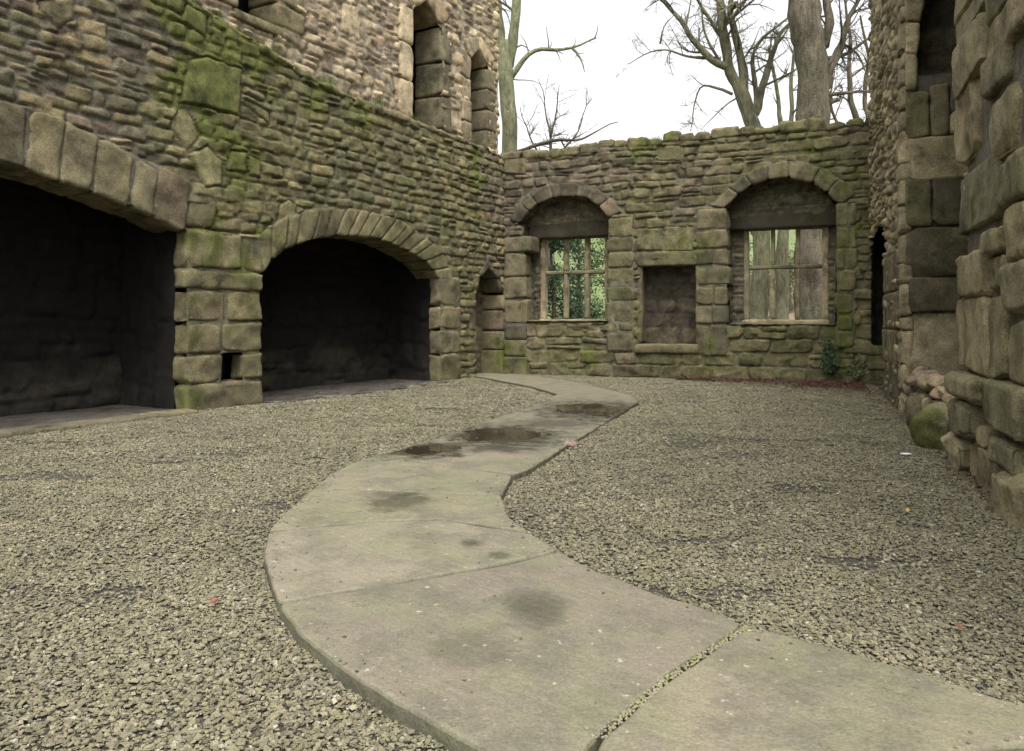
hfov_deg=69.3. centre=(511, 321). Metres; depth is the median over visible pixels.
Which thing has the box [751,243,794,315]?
leafy shrub
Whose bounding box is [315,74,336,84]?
grass tuft
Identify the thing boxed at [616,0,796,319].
bare tree
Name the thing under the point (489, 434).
puddle
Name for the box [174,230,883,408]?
ground
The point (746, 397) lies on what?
gravel
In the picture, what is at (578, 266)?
evergreen shrub
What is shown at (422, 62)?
window
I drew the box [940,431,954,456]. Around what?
fallen stone
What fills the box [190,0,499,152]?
storey
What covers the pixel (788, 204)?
window
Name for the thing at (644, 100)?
sky
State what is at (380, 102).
grass tuft
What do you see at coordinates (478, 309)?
doorway back
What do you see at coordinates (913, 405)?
fallen stone
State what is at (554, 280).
evergreen shrub
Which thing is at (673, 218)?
window wall
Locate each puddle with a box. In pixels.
[405,445,460,454]
[462,428,551,440]
[556,403,620,415]
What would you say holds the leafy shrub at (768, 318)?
on the ground
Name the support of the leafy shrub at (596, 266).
on the ground
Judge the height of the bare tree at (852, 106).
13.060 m
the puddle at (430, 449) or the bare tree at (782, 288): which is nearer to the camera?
the puddle at (430, 449)
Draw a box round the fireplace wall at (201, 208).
[0,0,505,416]
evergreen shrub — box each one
[548,239,591,318]
[556,238,604,318]
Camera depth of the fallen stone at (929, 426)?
6.78 m
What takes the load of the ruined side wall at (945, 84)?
on the ground
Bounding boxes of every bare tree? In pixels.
[498,0,597,152]
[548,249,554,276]
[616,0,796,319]
[739,38,797,318]
[787,0,870,319]
[829,0,869,121]
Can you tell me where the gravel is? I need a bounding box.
[0,373,1023,750]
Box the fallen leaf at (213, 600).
[209,597,219,603]
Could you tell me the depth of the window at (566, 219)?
16.73 m
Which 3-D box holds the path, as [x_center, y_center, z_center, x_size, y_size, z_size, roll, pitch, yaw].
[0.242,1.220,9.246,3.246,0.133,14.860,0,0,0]
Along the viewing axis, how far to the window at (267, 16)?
11.37 m
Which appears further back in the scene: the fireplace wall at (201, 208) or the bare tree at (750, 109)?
the bare tree at (750, 109)
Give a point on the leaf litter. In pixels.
(810, 383)
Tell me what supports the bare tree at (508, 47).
on the ground
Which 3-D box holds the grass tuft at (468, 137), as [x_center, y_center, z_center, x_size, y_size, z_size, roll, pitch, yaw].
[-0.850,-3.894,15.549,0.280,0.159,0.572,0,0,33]
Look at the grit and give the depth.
2.75 m
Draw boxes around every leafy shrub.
[569,238,605,318]
[749,234,793,319]
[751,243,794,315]
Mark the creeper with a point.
(851, 372)
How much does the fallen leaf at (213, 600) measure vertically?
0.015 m
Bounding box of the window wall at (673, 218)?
[501,117,884,387]
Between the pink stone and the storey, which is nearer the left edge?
the storey
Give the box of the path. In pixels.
[264,373,1023,750]
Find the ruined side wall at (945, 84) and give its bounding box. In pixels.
[867,0,1023,528]
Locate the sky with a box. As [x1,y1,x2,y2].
[498,0,870,153]
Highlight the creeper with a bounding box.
[846,353,866,381]
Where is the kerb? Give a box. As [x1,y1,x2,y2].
[0,409,197,438]
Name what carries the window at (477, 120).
in the storey
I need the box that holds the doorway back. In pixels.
[474,284,488,373]
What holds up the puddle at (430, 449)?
on the path
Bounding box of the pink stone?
[564,440,577,446]
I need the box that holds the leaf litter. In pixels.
[262,376,990,506]
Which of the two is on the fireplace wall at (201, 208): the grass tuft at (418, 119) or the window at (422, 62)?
the grass tuft at (418, 119)
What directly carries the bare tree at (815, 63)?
on the ground
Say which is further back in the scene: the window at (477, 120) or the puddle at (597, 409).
the window at (477, 120)
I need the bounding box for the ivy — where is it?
[815,339,840,373]
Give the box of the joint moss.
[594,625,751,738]
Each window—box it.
[219,0,304,35]
[398,0,451,132]
[423,25,496,151]
[521,197,609,322]
[727,179,836,324]
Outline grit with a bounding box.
[266,399,1023,747]
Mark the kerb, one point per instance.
(31, 430)
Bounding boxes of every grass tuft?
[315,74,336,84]
[371,96,390,107]
[407,113,421,120]
[462,130,475,141]
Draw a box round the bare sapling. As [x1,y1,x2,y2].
[515,74,617,286]
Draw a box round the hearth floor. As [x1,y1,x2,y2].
[0,379,448,428]
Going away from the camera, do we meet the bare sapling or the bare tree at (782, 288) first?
the bare sapling
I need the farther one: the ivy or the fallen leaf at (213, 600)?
the ivy
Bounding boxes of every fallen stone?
[905,395,922,425]
[910,402,950,450]
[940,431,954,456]

